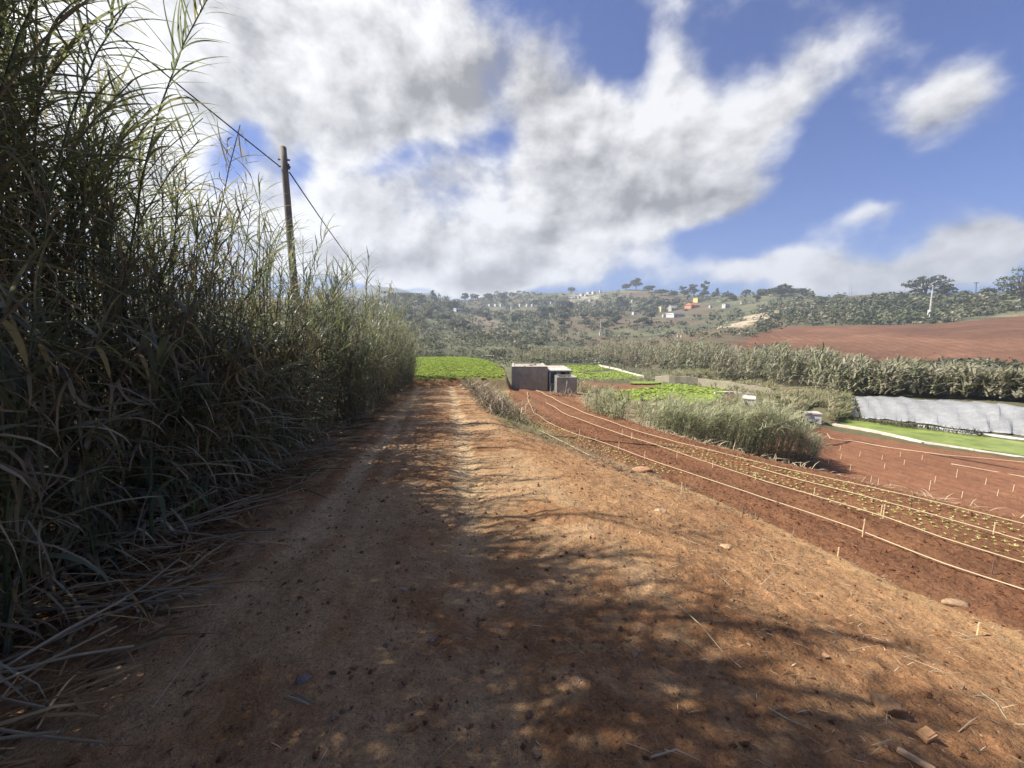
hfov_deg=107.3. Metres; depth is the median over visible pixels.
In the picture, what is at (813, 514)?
irrigation hose
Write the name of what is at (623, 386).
crop strip
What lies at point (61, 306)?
giant reed
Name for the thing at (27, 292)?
giant reed
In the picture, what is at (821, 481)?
seedling rows
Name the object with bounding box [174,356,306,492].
giant reed
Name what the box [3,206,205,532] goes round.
giant reed
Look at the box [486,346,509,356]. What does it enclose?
bush
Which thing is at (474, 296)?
tree
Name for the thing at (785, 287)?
tree
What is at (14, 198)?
giant reed
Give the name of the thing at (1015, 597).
tilled field
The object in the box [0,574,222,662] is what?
fallen cane
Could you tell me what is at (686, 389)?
crop
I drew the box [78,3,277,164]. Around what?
cable
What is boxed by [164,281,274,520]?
giant reed
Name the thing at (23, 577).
giant reed
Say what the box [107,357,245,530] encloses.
giant reed
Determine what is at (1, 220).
giant reed
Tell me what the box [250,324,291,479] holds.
giant reed
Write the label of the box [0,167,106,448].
giant reed
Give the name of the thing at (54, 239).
giant reed
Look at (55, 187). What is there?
giant reed
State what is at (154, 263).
giant reed
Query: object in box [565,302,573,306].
tree
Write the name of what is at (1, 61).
giant reed
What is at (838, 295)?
bush
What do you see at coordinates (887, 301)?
bush
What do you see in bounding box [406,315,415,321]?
tree
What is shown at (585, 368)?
crop strip
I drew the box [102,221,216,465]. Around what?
giant reed
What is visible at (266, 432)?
giant reed
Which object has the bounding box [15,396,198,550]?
giant reed
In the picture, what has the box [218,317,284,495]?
giant reed
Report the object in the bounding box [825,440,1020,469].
irrigation hose
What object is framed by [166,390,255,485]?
giant reed
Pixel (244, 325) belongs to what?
giant reed
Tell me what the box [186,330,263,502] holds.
giant reed
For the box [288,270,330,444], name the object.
giant reed
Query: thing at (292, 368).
giant reed
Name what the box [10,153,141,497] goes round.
giant reed
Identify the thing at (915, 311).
hillside scrub
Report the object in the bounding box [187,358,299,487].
giant reed
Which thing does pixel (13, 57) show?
giant reed
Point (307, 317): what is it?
giant reed
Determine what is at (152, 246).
giant reed
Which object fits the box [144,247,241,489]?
giant reed
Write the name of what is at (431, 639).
stone
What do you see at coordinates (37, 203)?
giant reed
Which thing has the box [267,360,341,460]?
giant reed
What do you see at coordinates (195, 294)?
giant reed
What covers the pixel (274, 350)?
giant reed
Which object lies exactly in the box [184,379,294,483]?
giant reed
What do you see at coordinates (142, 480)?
giant reed
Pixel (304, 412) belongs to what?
giant reed
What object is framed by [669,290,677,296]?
tree
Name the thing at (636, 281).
tree
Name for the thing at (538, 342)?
tree
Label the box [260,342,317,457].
giant reed
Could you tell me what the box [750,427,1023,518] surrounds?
tilled field
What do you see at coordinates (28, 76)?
giant reed
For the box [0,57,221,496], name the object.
giant reed
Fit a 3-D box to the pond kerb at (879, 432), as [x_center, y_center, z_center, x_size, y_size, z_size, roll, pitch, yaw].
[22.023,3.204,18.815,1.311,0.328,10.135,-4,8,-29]
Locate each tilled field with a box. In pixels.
[508,384,1023,632]
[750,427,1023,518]
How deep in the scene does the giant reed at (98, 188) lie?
3.37 m
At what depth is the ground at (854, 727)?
2.58 m
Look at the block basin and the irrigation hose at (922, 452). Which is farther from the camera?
the block basin
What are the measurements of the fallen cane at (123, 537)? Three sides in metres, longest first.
1.513 x 0.113 x 0.038 m
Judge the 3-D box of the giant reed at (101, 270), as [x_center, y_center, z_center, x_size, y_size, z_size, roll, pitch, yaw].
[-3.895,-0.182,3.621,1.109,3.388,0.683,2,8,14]
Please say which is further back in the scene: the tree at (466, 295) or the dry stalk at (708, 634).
the tree at (466, 295)
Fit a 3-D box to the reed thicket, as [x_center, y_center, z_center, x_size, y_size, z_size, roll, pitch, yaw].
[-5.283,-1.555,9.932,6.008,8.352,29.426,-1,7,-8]
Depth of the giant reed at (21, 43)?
2.88 m
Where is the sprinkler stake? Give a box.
[976,622,980,634]
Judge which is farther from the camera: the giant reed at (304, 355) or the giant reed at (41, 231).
the giant reed at (304, 355)
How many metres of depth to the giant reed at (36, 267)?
2.56 m
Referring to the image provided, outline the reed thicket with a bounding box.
[0,0,433,582]
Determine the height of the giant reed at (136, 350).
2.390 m
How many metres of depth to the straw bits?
2.35 m
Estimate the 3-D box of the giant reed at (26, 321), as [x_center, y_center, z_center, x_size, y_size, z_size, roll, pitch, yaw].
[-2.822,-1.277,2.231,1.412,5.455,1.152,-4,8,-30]
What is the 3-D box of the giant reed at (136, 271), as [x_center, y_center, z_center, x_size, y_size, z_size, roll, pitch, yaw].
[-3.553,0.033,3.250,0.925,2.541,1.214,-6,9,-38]
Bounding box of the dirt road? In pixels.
[0,386,857,767]
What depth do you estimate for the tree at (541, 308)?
312.65 m
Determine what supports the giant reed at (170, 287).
on the ground at (854, 727)
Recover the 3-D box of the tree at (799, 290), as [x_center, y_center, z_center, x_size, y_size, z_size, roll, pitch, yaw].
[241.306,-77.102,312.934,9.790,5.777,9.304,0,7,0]
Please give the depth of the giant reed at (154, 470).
3.13 m
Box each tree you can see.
[381,290,396,299]
[394,292,414,302]
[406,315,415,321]
[415,292,426,300]
[423,307,433,312]
[426,290,438,300]
[446,301,456,305]
[461,293,468,299]
[470,294,479,298]
[482,312,488,316]
[483,293,492,299]
[498,292,508,298]
[534,340,542,344]
[537,307,546,310]
[538,312,545,317]
[557,313,566,317]
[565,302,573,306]
[581,319,589,326]
[611,316,621,323]
[622,284,630,288]
[629,278,642,289]
[637,317,646,323]
[643,285,655,292]
[643,320,652,323]
[653,289,669,295]
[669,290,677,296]
[672,298,680,302]
[678,286,691,296]
[689,284,699,294]
[700,280,709,296]
[757,289,770,294]
[769,283,795,296]
[795,288,809,293]
[901,274,953,292]
[933,284,958,294]
[993,267,1023,301]
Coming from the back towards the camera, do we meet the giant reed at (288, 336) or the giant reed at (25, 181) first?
the giant reed at (288, 336)
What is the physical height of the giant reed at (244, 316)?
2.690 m
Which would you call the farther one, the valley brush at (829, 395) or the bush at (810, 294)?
the bush at (810, 294)
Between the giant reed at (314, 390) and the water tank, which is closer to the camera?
the giant reed at (314, 390)
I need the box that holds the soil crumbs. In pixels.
[0,417,1023,767]
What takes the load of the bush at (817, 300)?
on the hills
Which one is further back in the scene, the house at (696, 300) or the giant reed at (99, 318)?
the house at (696, 300)
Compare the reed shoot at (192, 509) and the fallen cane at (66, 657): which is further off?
the reed shoot at (192, 509)
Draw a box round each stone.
[294,673,311,684]
[428,637,434,642]
[632,466,653,472]
[654,508,666,512]
[869,691,908,716]
[941,598,969,606]
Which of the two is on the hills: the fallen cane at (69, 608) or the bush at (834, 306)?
the bush at (834, 306)
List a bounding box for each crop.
[560,365,726,404]
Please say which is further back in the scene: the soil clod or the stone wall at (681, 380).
the stone wall at (681, 380)
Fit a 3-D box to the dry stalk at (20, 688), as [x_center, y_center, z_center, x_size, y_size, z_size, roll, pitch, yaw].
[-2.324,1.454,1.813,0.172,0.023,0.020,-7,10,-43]
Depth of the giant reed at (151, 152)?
3.48 m
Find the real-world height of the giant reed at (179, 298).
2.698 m
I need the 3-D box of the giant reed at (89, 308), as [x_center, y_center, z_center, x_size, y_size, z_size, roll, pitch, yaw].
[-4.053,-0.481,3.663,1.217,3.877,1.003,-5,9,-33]
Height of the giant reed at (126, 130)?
4.282 m
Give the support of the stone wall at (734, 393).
on the ground at (854, 727)
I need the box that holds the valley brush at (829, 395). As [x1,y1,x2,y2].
[577,360,948,421]
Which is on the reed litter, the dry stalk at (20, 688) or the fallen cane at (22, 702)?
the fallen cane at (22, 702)
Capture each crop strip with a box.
[569,366,604,372]
[575,371,634,379]
[579,382,660,390]
[622,385,725,400]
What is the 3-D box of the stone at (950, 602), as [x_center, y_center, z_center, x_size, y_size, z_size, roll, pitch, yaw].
[3.722,1.851,3.175,0.202,0.084,0.099,1,7,11]
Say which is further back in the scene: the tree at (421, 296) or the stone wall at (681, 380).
the tree at (421, 296)
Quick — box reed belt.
[512,338,1023,398]
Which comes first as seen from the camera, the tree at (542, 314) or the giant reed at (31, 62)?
the giant reed at (31, 62)
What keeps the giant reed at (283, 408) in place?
on the ground at (854, 727)
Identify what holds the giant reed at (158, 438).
on the ground at (854, 727)
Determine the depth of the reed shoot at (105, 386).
3.08 m
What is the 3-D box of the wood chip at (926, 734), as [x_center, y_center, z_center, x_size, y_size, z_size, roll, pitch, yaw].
[1.817,1.534,1.652,0.075,0.018,0.042,-5,15,-17]
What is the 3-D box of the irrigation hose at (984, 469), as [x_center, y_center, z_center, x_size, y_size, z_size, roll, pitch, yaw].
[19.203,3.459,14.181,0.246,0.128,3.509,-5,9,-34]
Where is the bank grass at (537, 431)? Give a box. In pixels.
[476,393,598,452]
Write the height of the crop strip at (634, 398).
1.113 m
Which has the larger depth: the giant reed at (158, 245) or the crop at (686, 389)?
the crop at (686, 389)
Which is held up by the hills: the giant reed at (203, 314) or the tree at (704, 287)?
the tree at (704, 287)
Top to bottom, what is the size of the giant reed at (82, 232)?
3.840 m
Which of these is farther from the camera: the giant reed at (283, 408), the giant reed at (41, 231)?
the giant reed at (283, 408)
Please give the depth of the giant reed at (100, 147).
3.06 m
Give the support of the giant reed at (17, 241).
on the ground at (854, 727)
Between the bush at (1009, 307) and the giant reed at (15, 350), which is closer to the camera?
the giant reed at (15, 350)
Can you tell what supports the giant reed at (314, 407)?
on the ground at (854, 727)
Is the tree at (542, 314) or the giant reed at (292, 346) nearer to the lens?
the giant reed at (292, 346)
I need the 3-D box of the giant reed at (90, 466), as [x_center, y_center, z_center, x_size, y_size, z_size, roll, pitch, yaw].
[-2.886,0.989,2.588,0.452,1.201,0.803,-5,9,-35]
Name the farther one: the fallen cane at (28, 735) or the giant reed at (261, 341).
the giant reed at (261, 341)
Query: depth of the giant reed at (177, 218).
4.07 m
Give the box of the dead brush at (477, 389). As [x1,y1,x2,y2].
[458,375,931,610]
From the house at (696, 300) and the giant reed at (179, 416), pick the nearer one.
the giant reed at (179, 416)
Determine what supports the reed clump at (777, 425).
on the ground at (854, 727)
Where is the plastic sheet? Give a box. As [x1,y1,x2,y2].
[849,395,1023,435]
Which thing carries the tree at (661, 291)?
on the hills
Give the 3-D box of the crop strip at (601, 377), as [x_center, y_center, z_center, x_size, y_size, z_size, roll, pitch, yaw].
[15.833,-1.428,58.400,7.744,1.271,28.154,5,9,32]
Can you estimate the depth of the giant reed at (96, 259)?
3.58 m
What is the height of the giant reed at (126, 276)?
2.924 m
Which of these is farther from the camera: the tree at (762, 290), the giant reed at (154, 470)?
the tree at (762, 290)
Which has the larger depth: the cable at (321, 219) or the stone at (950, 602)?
the cable at (321, 219)
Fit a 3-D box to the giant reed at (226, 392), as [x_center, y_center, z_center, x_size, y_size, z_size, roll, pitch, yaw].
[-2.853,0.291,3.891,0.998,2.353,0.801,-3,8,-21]
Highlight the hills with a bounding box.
[17,290,1023,383]
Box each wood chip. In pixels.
[896,746,935,767]
[915,726,937,743]
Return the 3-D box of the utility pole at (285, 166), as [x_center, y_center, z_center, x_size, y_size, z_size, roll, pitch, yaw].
[-4.845,-2.212,8.410,0.234,6.000,0.803,-5,9,-36]
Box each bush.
[390,306,407,312]
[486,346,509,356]
[512,337,531,344]
[756,396,786,409]
[798,402,812,410]
[807,292,814,298]
[812,298,823,302]
[825,396,854,411]
[829,304,843,309]
[832,292,843,298]
[873,297,889,305]
[959,290,973,294]
[979,286,1004,294]
[1005,303,1023,310]
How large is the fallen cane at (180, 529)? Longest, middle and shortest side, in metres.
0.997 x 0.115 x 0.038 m
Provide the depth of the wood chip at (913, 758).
1.51 m
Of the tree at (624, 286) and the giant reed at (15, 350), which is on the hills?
the tree at (624, 286)
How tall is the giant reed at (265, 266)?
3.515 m
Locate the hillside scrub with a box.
[308,287,1023,368]
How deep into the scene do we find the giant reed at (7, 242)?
2.43 m
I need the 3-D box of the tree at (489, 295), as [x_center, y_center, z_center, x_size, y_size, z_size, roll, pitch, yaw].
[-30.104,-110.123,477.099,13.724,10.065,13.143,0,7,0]
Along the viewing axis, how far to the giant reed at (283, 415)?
5.13 m
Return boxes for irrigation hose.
[527,392,1023,589]
[536,390,1023,523]
[547,403,1023,562]
[547,434,681,448]
[819,431,1023,462]
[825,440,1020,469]
[951,463,1023,476]
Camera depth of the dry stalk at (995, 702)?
1.98 m
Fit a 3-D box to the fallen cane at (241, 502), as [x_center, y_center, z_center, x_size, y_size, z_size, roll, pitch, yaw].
[-2.776,1.218,3.460,1.609,0.041,0.116,-16,20,-42]
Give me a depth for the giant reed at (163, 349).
2.83 m
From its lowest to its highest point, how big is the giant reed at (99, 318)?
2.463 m
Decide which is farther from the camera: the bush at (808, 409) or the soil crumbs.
the bush at (808, 409)
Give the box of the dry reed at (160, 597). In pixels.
[48,576,221,641]
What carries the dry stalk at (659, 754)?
on the dirt road
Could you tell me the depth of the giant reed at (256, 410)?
4.36 m
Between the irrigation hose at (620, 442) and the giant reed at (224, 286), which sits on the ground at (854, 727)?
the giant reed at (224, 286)
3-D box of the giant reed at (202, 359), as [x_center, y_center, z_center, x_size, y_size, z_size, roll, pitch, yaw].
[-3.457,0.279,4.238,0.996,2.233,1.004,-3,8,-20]
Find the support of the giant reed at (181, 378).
on the ground at (854, 727)
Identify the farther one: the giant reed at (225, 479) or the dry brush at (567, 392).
the dry brush at (567, 392)
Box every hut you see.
[742,395,755,405]
[802,410,822,423]
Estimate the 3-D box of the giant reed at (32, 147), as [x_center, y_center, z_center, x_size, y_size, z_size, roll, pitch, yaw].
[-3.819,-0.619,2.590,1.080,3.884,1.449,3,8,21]
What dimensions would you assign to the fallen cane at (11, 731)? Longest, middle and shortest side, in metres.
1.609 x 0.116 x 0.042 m
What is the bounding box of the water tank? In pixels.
[511,363,547,390]
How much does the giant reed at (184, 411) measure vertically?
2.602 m
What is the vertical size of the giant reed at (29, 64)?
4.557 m
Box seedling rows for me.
[537,421,1023,527]
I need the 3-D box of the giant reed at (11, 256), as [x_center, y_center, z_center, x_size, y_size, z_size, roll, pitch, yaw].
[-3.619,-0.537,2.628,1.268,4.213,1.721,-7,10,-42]
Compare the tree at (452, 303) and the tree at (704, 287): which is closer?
the tree at (452, 303)
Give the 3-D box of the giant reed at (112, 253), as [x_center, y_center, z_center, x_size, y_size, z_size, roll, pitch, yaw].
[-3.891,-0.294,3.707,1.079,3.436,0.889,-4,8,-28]
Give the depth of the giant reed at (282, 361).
5.00 m
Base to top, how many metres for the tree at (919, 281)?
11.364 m
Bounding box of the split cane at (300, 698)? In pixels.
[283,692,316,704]
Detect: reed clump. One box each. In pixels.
[582,384,630,419]
[632,390,832,466]
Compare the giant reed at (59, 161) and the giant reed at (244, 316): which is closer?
the giant reed at (59, 161)
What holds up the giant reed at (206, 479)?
on the ground at (854, 727)
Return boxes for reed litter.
[0,362,419,767]
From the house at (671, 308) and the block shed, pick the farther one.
the house at (671, 308)
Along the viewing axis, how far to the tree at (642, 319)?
243.09 m
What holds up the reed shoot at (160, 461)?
on the ground at (854, 727)
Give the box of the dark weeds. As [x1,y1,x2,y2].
[846,414,986,435]
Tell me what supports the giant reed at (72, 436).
on the ground at (854, 727)
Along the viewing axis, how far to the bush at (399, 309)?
237.90 m
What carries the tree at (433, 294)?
on the hills
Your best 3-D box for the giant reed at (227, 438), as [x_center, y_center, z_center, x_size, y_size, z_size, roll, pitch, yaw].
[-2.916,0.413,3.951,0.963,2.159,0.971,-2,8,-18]
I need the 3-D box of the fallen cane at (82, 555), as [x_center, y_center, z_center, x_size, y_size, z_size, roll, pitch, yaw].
[-2.970,1.137,3.112,0.114,0.039,0.997,-2,17,19]
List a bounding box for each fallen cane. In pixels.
[0,558,180,670]
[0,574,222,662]
[0,625,116,682]
[0,645,133,673]
[0,677,11,686]
[0,696,46,708]
[0,727,105,743]
[0,730,59,740]
[3,586,228,611]
[3,588,214,614]
[10,487,213,595]
[16,598,125,659]
[33,529,275,550]
[35,562,219,578]
[68,490,216,563]
[71,522,163,538]
[86,531,275,559]
[96,528,265,545]
[104,515,236,542]
[110,474,285,525]
[136,502,269,541]
[145,488,304,534]
[154,482,303,537]
[154,494,257,527]
[252,449,322,472]
[255,457,304,468]
[287,437,354,450]
[303,436,360,441]
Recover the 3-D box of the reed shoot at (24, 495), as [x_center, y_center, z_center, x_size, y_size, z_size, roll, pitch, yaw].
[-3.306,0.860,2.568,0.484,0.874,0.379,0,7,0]
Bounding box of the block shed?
[548,366,571,390]
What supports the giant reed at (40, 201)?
on the ground at (854, 727)
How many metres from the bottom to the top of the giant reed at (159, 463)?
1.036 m
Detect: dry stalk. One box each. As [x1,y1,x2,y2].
[0,678,55,695]
[152,603,226,707]
[650,749,700,760]
[679,605,741,667]
[768,707,810,728]
[980,691,1007,719]
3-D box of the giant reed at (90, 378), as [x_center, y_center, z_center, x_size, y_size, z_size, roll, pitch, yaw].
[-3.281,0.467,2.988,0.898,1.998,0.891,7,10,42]
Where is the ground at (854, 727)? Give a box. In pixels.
[0,371,1023,767]
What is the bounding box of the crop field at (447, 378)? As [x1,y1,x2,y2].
[414,357,505,381]
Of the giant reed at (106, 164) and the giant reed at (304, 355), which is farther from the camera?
the giant reed at (304, 355)
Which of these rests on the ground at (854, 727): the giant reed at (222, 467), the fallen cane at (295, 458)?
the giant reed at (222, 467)
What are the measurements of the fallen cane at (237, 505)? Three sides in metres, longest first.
1.609 x 0.116 x 0.041 m
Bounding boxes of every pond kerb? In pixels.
[832,423,1023,456]
[917,425,1023,439]
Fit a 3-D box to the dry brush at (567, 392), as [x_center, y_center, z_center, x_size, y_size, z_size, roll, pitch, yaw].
[3.111,0.470,23.114,2.417,0.860,1.480,2,7,12]
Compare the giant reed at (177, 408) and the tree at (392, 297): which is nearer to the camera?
the giant reed at (177, 408)
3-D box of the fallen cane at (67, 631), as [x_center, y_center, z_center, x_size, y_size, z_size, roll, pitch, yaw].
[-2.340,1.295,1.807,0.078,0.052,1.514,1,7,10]
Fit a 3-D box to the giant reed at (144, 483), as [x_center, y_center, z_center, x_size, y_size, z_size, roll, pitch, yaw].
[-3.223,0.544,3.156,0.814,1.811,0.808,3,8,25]
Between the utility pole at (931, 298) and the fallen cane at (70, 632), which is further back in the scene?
the utility pole at (931, 298)
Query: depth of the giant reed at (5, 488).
1.97 m
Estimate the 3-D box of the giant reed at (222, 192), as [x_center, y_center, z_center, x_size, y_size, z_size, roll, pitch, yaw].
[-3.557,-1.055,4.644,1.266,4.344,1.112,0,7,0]
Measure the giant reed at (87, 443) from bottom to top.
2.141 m
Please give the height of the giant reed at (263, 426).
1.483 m
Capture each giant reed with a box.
[0,0,69,135]
[0,0,86,470]
[0,0,111,345]
[0,0,112,511]
[0,0,120,513]
[0,0,138,580]
[0,0,148,393]
[0,0,150,597]
[0,0,171,362]
[0,0,173,573]
[0,0,177,587]
[0,1,207,500]
[0,6,94,388]
[0,16,134,486]
[0,30,115,500]
[0,32,77,359]
[0,38,75,334]
[0,40,111,513]
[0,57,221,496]
[0,59,145,587]
[0,96,114,396]
[0,100,89,551]
[0,108,123,649]
[0,109,95,501]
[0,110,161,450]
[0,138,120,520]
[0,166,93,518]
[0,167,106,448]
[0,173,122,503]
[0,179,81,531]
[0,184,89,509]
[0,217,103,488]
[0,226,40,254]
[0,227,158,644]
[0,234,45,266]
[0,273,109,539]
[0,275,71,492]
[0,278,161,637]
[0,321,127,599]
[0,332,167,651]
[0,337,126,572]
[0,371,65,495]
[0,377,49,494]
[0,389,24,522]
[0,408,138,656]
[1,35,88,288]
[1,70,137,498]
[1,87,193,509]
[1,201,41,316]
[1,427,106,564]
[2,6,72,433]
[2,132,108,502]
[2,184,175,528]
[2,321,164,550]
[3,2,99,411]
[3,29,191,413]
[3,95,135,401]
[3,133,114,490]
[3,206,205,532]
[4,130,140,501]
[4,158,112,467]
[5,373,60,477]
[8,295,187,597]
[9,108,167,480]
[9,111,176,500]
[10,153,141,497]
[11,62,196,478]
[12,300,141,551]
[14,108,159,478]
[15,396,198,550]
[16,330,172,534]
[19,123,176,473]
[31,117,157,473]
[37,0,245,381]
[40,234,147,570]
[42,461,123,582]
[43,140,198,457]
[46,262,208,557]
[46,343,200,531]
[47,150,167,498]
[47,458,127,563]
[48,129,175,402]
[50,200,202,523]
[50,203,171,505]
[51,438,137,568]
[52,234,163,520]
[55,354,192,526]
[58,85,218,443]
[61,82,229,472]
[64,261,241,530]
[72,268,234,548]
[74,230,174,503]
[76,302,237,556]
[77,192,174,450]
[97,149,247,373]
[100,431,202,526]
[101,282,184,448]
[102,170,198,404]
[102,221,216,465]
[105,223,189,506]
[106,227,255,494]
[106,353,230,519]
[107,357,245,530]
[110,359,283,515]
[110,433,153,518]
[112,219,220,472]
[112,228,255,476]
[115,222,193,360]
[115,236,224,487]
[115,275,228,518]
[116,238,208,514]
[119,256,229,516]
[122,216,198,461]
[127,310,228,476]
[130,269,196,457]
[131,282,221,440]
[135,434,179,517]
[139,260,242,493]
[140,302,254,520]
[140,349,234,484]
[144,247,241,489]
[146,281,256,489]
[147,199,232,448]
[149,413,210,519]
[154,283,266,496]
[155,318,246,458]
[158,167,257,415]
[160,247,256,497]
[164,115,272,415]
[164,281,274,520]
[165,303,276,487]
[165,303,284,512]
[165,354,258,520]
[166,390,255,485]
[167,312,289,516]
[167,328,257,514]
[170,279,230,466]
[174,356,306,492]
[182,322,284,499]
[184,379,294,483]
[186,313,288,491]
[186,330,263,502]
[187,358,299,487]
[188,281,267,442]
[189,291,281,488]
[189,306,277,503]
[189,321,301,495]
[192,322,280,459]
[193,304,295,496]
[194,360,303,491]
[198,359,301,460]
[200,363,325,479]
[201,319,225,445]
[205,307,314,489]
[208,181,290,430]
[212,386,294,482]
[216,278,273,396]
[216,335,284,466]
[218,291,261,346]
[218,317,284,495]
[223,312,300,466]
[225,322,303,484]
[230,407,282,475]
[231,222,300,453]
[242,323,297,454]
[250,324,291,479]
[254,389,281,457]
[256,361,314,468]
[258,335,304,474]
[259,298,328,457]
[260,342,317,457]
[260,365,311,466]
[263,317,309,437]
[264,322,321,464]
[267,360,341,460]
[269,406,316,460]
[272,344,324,459]
[273,285,340,447]
[273,372,332,460]
[274,296,324,450]
[275,344,333,450]
[284,342,331,448]
[286,366,328,438]
[286,386,323,449]
[286,389,322,445]
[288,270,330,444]
[290,359,347,439]
[290,384,328,427]
[295,327,336,436]
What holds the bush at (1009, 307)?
on the hills
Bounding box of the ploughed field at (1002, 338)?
[731,315,1023,366]
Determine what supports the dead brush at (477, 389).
on the ground at (854, 727)
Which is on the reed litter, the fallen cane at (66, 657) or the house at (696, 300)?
the fallen cane at (66, 657)
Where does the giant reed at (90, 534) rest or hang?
on the ground at (854, 727)
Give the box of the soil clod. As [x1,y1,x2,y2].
[720,544,732,548]
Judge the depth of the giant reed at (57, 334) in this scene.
2.58 m
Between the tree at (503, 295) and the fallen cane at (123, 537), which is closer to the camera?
the fallen cane at (123, 537)
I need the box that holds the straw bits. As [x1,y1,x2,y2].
[47,410,1023,767]
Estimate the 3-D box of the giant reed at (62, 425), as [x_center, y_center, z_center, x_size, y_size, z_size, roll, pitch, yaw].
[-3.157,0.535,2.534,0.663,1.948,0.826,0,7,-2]
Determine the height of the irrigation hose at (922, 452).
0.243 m
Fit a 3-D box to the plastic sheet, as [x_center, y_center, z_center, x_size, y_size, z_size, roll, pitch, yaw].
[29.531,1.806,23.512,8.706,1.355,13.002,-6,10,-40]
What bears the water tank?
on the ground at (854, 727)
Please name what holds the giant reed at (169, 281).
on the ground at (854, 727)
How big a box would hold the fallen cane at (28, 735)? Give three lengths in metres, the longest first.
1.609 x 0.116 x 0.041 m
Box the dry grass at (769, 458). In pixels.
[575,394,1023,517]
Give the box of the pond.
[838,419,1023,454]
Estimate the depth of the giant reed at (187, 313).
3.16 m
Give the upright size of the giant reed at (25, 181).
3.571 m
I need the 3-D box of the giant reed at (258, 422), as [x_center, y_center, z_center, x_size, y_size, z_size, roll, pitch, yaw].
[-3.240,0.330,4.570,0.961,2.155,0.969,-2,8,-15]
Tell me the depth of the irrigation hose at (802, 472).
7.19 m
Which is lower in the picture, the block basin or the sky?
the block basin
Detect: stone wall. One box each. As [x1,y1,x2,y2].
[599,365,643,377]
[655,375,770,391]
[714,391,753,395]
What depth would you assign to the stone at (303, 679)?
1.84 m
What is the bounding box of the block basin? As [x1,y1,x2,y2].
[554,375,576,393]
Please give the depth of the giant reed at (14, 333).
1.71 m
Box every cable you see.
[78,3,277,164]
[289,172,387,292]
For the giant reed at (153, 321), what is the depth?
2.98 m
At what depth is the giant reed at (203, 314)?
3.91 m
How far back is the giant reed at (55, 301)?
2.64 m
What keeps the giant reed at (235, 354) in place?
on the ground at (854, 727)
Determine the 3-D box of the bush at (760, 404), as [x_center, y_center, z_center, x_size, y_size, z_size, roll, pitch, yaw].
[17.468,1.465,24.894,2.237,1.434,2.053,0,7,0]
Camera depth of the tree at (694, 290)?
411.28 m
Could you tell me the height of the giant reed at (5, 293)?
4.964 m
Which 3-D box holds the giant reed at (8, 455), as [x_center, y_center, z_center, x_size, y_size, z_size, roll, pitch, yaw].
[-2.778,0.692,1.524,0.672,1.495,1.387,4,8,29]
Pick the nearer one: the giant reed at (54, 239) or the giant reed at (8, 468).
the giant reed at (8, 468)
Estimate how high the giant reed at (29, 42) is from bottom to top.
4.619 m
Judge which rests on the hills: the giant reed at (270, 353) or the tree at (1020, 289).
the tree at (1020, 289)
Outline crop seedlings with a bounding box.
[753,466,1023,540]
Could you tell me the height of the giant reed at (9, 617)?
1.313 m
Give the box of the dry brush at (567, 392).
[545,387,575,395]
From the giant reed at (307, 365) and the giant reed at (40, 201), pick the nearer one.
the giant reed at (40, 201)
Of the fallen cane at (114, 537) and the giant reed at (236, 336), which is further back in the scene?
the giant reed at (236, 336)
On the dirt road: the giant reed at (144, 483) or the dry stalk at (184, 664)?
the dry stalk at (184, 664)
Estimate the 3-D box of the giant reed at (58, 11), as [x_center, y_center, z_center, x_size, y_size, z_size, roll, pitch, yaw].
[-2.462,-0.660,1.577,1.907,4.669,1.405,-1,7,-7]
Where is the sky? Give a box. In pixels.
[2,0,1023,305]
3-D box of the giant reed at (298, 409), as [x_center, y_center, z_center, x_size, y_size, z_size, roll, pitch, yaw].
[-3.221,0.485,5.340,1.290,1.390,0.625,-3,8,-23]
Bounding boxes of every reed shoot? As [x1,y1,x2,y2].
[17,427,118,548]
[17,458,71,560]
[73,365,171,515]
[133,422,173,513]
[174,495,222,526]
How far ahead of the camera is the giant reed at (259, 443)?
4.35 m
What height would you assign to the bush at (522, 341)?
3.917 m
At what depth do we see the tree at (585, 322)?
238.03 m
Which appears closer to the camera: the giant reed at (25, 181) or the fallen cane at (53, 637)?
the fallen cane at (53, 637)
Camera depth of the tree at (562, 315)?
264.58 m
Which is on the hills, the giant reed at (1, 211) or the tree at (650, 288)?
the tree at (650, 288)
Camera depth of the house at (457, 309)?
298.51 m
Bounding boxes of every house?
[453,308,462,311]
[658,306,664,311]
[666,313,684,317]
[667,306,676,310]
[685,303,699,308]
[693,298,703,302]
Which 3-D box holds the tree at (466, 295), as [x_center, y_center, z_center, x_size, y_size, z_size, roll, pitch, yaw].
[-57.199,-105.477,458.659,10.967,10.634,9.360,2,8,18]
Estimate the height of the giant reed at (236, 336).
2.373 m
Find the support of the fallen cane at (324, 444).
on the reed litter
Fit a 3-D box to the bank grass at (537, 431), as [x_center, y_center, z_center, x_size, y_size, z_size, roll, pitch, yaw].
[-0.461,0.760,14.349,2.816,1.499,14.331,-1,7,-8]
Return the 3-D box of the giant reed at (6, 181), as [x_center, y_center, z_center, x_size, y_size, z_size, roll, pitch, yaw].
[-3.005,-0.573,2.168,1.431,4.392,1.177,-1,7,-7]
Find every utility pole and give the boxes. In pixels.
[278,145,303,351]
[927,285,937,316]
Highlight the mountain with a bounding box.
[313,285,431,298]

